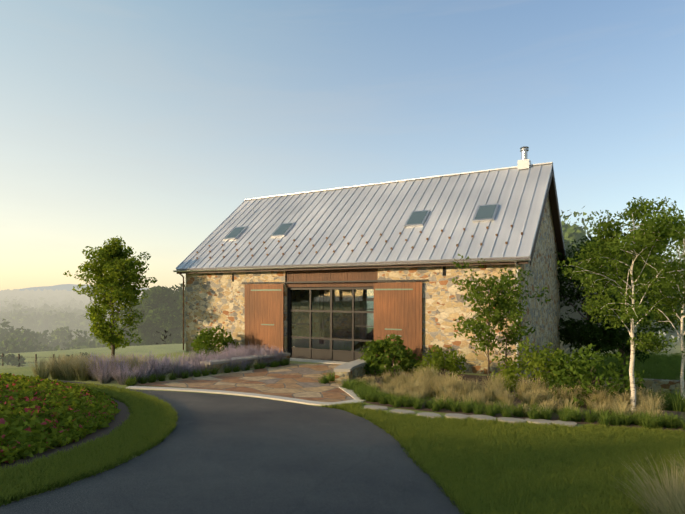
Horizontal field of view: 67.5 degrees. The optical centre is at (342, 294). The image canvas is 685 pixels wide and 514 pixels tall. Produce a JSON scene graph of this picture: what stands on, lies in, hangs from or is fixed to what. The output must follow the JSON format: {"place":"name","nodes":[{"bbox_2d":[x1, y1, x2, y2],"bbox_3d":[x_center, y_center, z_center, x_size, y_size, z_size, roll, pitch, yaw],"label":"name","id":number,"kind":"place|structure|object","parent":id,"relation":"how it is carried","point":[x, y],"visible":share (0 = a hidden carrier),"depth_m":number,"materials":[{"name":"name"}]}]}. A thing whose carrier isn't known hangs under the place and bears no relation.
{"place":"outdoors","nodes":[
{"label":"outdoors","id":0,"kind":"place"},
{"bbox_2d":[18,284,148,290],"bbox_3d":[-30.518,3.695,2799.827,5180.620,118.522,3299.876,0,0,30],"label":"hill","id":1,"kind":"structure","parent":0,"point":[68,287],"depth_m":2584.70,"materials":[{"name":"grey"}]},
{"bbox_2d":[0,380,463,513],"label":"driveway asphalt","id":2,"kind":"structure","parent":0,"point":[221,454],"depth_m":6.89,"materials":[{"name":"grey asphalt"}]},
{"bbox_2d":[0,296,684,504],"bbox_3d":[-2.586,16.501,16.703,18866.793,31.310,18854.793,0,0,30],"label":"terrain","id":3,"kind":"structure","parent":0,"point":[162,350],"depth_m":34.59,"materials":[{"name":"green plant"}]},
{"bbox_2d":[0,352,89,366],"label":"shrubs","id":4,"kind":"object","parent":3,"relation":"on","point":[12,361],"visible":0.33,"depth_m":57.38,"materials":[{"name":"green plant"}]},
{"bbox_2d":[2,353,90,366],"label":"field fence","id":5,"kind":"object","parent":3,"relation":"on","point":[35,358],"visible":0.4,"depth_m":56.66,"materials":[{"name":"brown wood"}]},
{"bbox_2d":[0,328,102,353],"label":"trees","id":6,"kind":"object","parent":3,"relation":"on","point":[12,349],"depth_m":190.61,"materials":[{"name":"green plant"}]},
{"bbox_2d":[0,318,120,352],"bbox_3d":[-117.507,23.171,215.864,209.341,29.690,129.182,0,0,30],"label":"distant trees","id":7,"kind":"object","parent":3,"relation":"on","point":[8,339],"visible":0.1,"depth_m":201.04,"materials":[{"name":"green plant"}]},
{"bbox_2d":[0,398,129,468],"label":"island mound","id":8,"kind":"object","parent":3,"relation":"on","point":[123,414],"visible":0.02,"depth_m":8.24,"materials":[{"name":"brown soil"}]},
{"bbox_2d":[0,372,120,464],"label":"island groundcover","id":9,"kind":"object","parent":8,"relation":"on","point":[40,415],"visible":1,"depth_m":8.70,"materials":[{"name":"green plant"}]},
{"bbox_2d":[0,289,142,341],"bbox_3d":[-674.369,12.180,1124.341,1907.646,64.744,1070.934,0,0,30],"label":"hill","id":10,"kind":"structure","parent":3,"relation":"on","point":[59,296],"depth_m":853.59,"materials":[{"name":"plant"}]},
{"bbox_2d":[3,299,109,312],"bbox_3d":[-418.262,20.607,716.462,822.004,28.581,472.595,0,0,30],"label":"trees","id":11,"kind":"object","parent":10,"relation":"on","point":[10,308],"depth_m":579.15,"materials":[{"name":"green plant"}]},
{"bbox_2d":[0,296,119,310],"bbox_3d":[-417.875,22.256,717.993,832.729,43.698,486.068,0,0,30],"label":"tree leaf clumps","id":12,"kind":"object","parent":11,"relation":"attached to","point":[44,306],"depth_m":663.92,"materials":[{"name":"green plant"}]},
{"bbox_2d":[5,311,117,340],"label":"trees","id":13,"kind":"object","parent":10,"relation":"on","point":[86,322],"visible":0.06,"depth_m":285.62,"materials":[{"name":"green plant"}]},
{"bbox_2d":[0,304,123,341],"bbox_3d":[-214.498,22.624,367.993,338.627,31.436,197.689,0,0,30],"label":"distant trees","id":14,"kind":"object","parent":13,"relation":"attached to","point":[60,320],"visible":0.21,"depth_m":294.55,"materials":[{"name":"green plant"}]},
{"bbox_2d":[29,351,153,380],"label":"ornamental grass","id":15,"kind":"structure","parent":3,"relation":"on","point":[68,368],"depth_m":16.36,"materials":[{"name":"plant"}]},
{"bbox_2d":[63,236,157,358],"bbox_3d":[-11.411,0.257,25.874,3.778,6.366,4.704,0,0,30],"label":"tree","id":16,"kind":"object","parent":3,"relation":"on","point":[103,277],"depth_m":25.31,"materials":[{"name":"green plant"}]},
{"bbox_2d":[114,322,163,345],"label":"valley tree","id":17,"kind":"object","parent":3,"relation":"on","point":[126,335],"depth_m":121.06,"materials":[{"name":"green plant"}]},
{"bbox_2d":[114,283,185,345],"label":"valley tree","id":18,"kind":"object","parent":3,"relation":"on","point":[163,312],"depth_m":95.01,"materials":[{"name":"green plant"}]},
{"bbox_2d":[153,328,185,344],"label":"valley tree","id":19,"kind":"object","parent":3,"relation":"on","point":[181,333],"depth_m":114.32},
{"bbox_2d":[76,342,285,384],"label":"lavender plants","id":20,"kind":"object","parent":3,"relation":"on","point":[105,374],"visible":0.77,"depth_m":17.76,"materials":[{"name":"purple plant"}]},
{"bbox_2d":[124,358,289,385],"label":"border plants","id":21,"kind":"object","parent":3,"relation":"on","point":[134,380],"visible":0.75,"depth_m":17.89,"materials":[{"name":"green plant"}]},
{"bbox_2d":[191,325,238,357],"bbox_3d":[-5.971,2.274,24.071,2.904,1.683,2.148,0,0,30],"label":"shrub","id":22,"kind":"object","parent":3,"relation":"on","point":[201,345],"depth_m":23.71,"materials":[{"name":"green plant"}]},
{"bbox_2d":[137,364,353,401],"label":"flagstone patio","id":23,"kind":"structure","parent":3,"relation":"on","point":[297,381],"depth_m":16.46,"materials":[{"name":"beige stone"}]},
{"bbox_2d":[314,370,334,383],"bbox_3d":[-0.372,2.740,17.364,0.822,0.409,1.961,0,0,24],"label":"grass tuft","id":24,"kind":"object","parent":23,"relation":"on","point":[328,379],"visible":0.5,"depth_m":16.90,"materials":[{"name":"green plant"}]},
{"bbox_2d":[126,386,365,405],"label":"curb","id":25,"kind":"structure","parent":3,"relation":"on","point":[301,401],"depth_m":14.20,"materials":[{"name":"beige concrete"}]},
{"bbox_2d":[200,352,380,383],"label":"garden stone walls","id":26,"kind":"structure","parent":3,"relation":"on","point":[350,370],"depth_m":18.73,"materials":[{"name":"grey stone"}]},
{"bbox_2d":[290,358,346,363],"bbox_3d":[-0.655,2.976,22.380,4.910,0.120,0.750,0,0,30],"label":"door threshold","id":27,"kind":"object","parent":3,"relation":"on","point":[315,361],"visible":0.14,"depth_m":22.40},
{"bbox_2d":[0,382,684,513],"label":"lawn grass","id":28,"kind":"structure","parent":3,"relation":"on","point":[469,465],"depth_m":7.80,"materials":[{"name":"green plant"}]},
{"bbox_2d":[339,387,363,399],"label":"stone curb","id":29,"kind":"structure","parent":3,"relation":"on","point":[354,396],"depth_m":14.71,"materials":[{"name":"beige stone"}]},
{"bbox_2d":[186,195,559,388],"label":"barn stone walls","id":30,"kind":"structure","parent":3,"relation":"on","point":[214,300],"depth_m":22.64,"materials":[{"name":"beige stone"}]},
{"bbox_2d":[287,286,373,361],"bbox_3d":[-0.484,1.296,22.674,4.730,3.320,0.120,0,0,30],"label":"window frame","id":31,"kind":"object","parent":30,"relation":"in","point":[289,319],"visible":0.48,"depth_m":22.81,"materials":[{"name":"brown metal"}]},
{"bbox_2d":[291,348,366,361],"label":"door bottom panels","id":32,"kind":"object","parent":31,"relation":"attached to","point":[324,355],"visible":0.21,"depth_m":22.84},
{"bbox_2d":[291,289,373,350],"bbox_3d":[-0.484,1.096,22.674,4.410,2.720,0.012,0,0,30],"label":"window glass","id":33,"kind":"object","parent":31,"relation":"in","point":[337,300],"visible":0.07,"depth_m":22.63,"materials":[{"name":"glass"}]},
{"bbox_2d":[286,268,377,286],"bbox_3d":[-0.545,-0.904,22.570,4.742,1.120,0.056,0,0,30],"label":"door header","id":34,"kind":"object","parent":30,"relation":"attached to","point":[337,275],"visible":0.48,"depth_m":22.45},
{"bbox_2d":[242,279,427,283],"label":"sliding door track","id":35,"kind":"structure","parent":30,"relation":"attached to","point":[336,281],"depth_m":22.29,"materials":[{"name":"black metal"}]},
{"bbox_2d":[245,282,421,362],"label":"barn doors","id":36,"kind":"structure","parent":35,"relation":"hanging from","point":[398,309],"depth_m":21.16,"materials":[{"name":"brown wood"}]},
{"bbox_2d":[251,289,412,335],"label":"door strap hinges","id":37,"kind":"object","parent":36,"relation":"attached to","point":[375,289],"visible":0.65,"depth_m":22.41,"materials":[{"name":"grey metal"}]},
{"bbox_2d":[173,259,529,375],"bbox_3d":[-1.038,0.826,22.427,17.680,4.160,0.482,0,0,30],"label":"gutter and downspouts","id":38,"kind":"object","parent":30,"relation":"attached to","point":[441,262],"visible":0.92,"depth_m":21.06,"materials":[{"name":"brown metal"}]},
{"bbox_2d":[176,162,567,269],"bbox_3d":[1.671,-3.549,27.103,17.640,4.611,10.993,0,0,30],"label":"roof","id":39,"kind":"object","parent":30,"relation":"on","point":[370,213],"visible":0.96,"depth_m":23.50,"materials":[{"name":"grey metal"}]},
{"bbox_2d":[196,225,522,258],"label":"snow guards","id":40,"kind":"object","parent":39,"relation":"attached to","point":[449,237],"visible":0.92,"depth_m":22.61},
{"bbox_2d":[224,204,498,240],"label":"skylights","id":41,"kind":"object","parent":39,"relation":"attached to","point":[405,225],"depth_m":22.41,"materials":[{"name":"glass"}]},
{"bbox_2d":[177,166,565,274],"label":"barn barge boards","id":42,"kind":"object","parent":39,"relation":"attached to","point":[552,191],"visible":0.31,"depth_m":22.88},
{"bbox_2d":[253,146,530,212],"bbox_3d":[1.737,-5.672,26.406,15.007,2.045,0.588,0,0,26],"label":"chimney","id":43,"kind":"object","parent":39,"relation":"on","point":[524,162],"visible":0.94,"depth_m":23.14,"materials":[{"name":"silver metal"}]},
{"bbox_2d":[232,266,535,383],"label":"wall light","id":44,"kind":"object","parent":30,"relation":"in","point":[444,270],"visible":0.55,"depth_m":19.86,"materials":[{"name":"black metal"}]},
{"bbox_2d":[359,333,422,376],"bbox_3d":[1.714,2.273,19.129,2.602,1.750,2.344,0,0,30],"label":"hydrangea shrub","id":45,"kind":"object","parent":3,"relation":"on","point":[402,355],"depth_m":18.64,"materials":[{"name":"green plant"}]},
{"bbox_2d":[364,405,576,426],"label":"stepping stones","id":46,"kind":"object","parent":3,"relation":"on","point":[483,417],"visible":0.56,"depth_m":11.65,"materials":[{"name":"beige stone"}]},
{"bbox_2d":[355,369,684,431],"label":"plants","id":47,"kind":"object","parent":3,"relation":"on","point":[516,402],"visible":0.15,"depth_m":13.02,"materials":[{"name":"brown"}]},
{"bbox_2d":[414,344,466,381],"bbox_3d":[3.390,2.353,17.622,1.728,1.368,1.899,0,0,30],"label":"low shrub","id":48,"kind":"object","parent":47,"relation":"on","point":[436,359],"depth_m":17.36,"materials":[{"name":"green plant"}]},
{"bbox_2d":[356,364,667,418],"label":"ornamental grasses","id":49,"kind":"object","parent":47,"relation":"on","point":[420,383],"visible":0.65,"depth_m":13.59,"materials":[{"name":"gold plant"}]},
{"bbox_2d":[340,377,684,429],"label":"border grass","id":50,"kind":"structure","parent":47,"relation":"on","point":[368,393],"depth_m":11.92,"materials":[{"name":"green plant"}]},
{"bbox_2d":[556,196,684,409],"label":"birch","id":51,"kind":"object","parent":47,"relation":"on","point":[645,237],"depth_m":12.62,"materials":[{"name":"green plant"}]},
{"bbox_2d":[555,222,669,387],"bbox_3d":[13.498,0.891,27.493,7.102,9.334,7.371,0,0,30],"label":"tree","id":52,"kind":"object","parent":3,"relation":"on","point":[595,333],"depth_m":26.41,"materials":[{"name":"green plant"}]},
{"bbox_2d":[560,206,684,361],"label":"background trees","id":53,"kind":"object","parent":3,"relation":"on","point":[581,233],"visible":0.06,"depth_m":44.98,"materials":[{"name":"green plant"}]},
{"bbox_2d":[578,250,684,376],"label":"tree","id":54,"kind":"object","parent":3,"relation":"on","point":[627,347],"depth_m":29.18,"materials":[{"name":"green plant"}]},
{"bbox_2d":[595,376,684,396],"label":"retaining wall","id":55,"kind":"structure","parent":3,"relation":"on","point":[655,385],"depth_m":27.36,"materials":[{"name":"stone"}]},
{"bbox_2d":[607,451,684,513],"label":"ornamental grass","id":56,"kind":"object","parent":3,"relation":"on","point":[672,501],"depth_m":5.34,"materials":[{"name":"green plant"}]},
{"bbox_2d":[0,0,684,295],"label":"sky","id":57,"kind":"structure","parent":0,"point":[146,123],"materials":[{"name":"blue"}]},
{"bbox_2d":[319,289,373,350],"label":"interior posts","id":58,"kind":"object","parent":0,"point":[362,293],"depth_m":25.30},
{"bbox_2d":[366,289,373,334],"bbox_3d":[4.411,0.931,31.175,6.800,3.350,0.010,0,0,30],"label":"barn rear window glass","id":59,"kind":"object","parent":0,"point":[369,313],"depth_m":32.73,"materials":[{"name":"clear glass"}]},
{"bbox_2d":[464,278,535,368],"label":"tree","id":60,"kind":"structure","parent":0,"point":[495,320],"depth_m":16.37,"materials":[{"name":"green plant"}]},
{"bbox_2d":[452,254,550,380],"bbox_3d":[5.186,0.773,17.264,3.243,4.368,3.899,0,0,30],"label":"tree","id":61,"kind":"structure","parent":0,"point":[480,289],"depth_m":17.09,"materials":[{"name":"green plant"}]},
{"bbox_2d":[525,350,684,411],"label":"meadow ground","id":62,"kind":"structure","parent":0,"point":[658,366],"depth_m":34.35,"materials":[{"name":"green plant"}]},
{"bbox_2d":[490,336,579,396],"bbox_3d":[5.778,2.316,15.326,2.823,2.137,2.568,0,0,30],"label":"shrub","id":63,"kind":"object","parent":62,"relation":"on","point":[535,360],"depth_m":15.08,"materials":[{"name":"green plant"}]},
{"bbox_2d":[540,343,651,407],"bbox_3d":[6.846,2.253,13.943,2.797,1.859,2.626,0,0,30],"label":"shrub","id":64,"kind":"object","parent":62,"relation":"on","point":[581,365],"depth_m":13.69,"materials":[{"name":"green plant"}]},
{"bbox_2d":[585,208,684,402],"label":"tree","id":65,"kind":"object","parent":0,"point":[682,246],"depth_m":19.46,"materials":[{"name":"green plant"}]}
]}

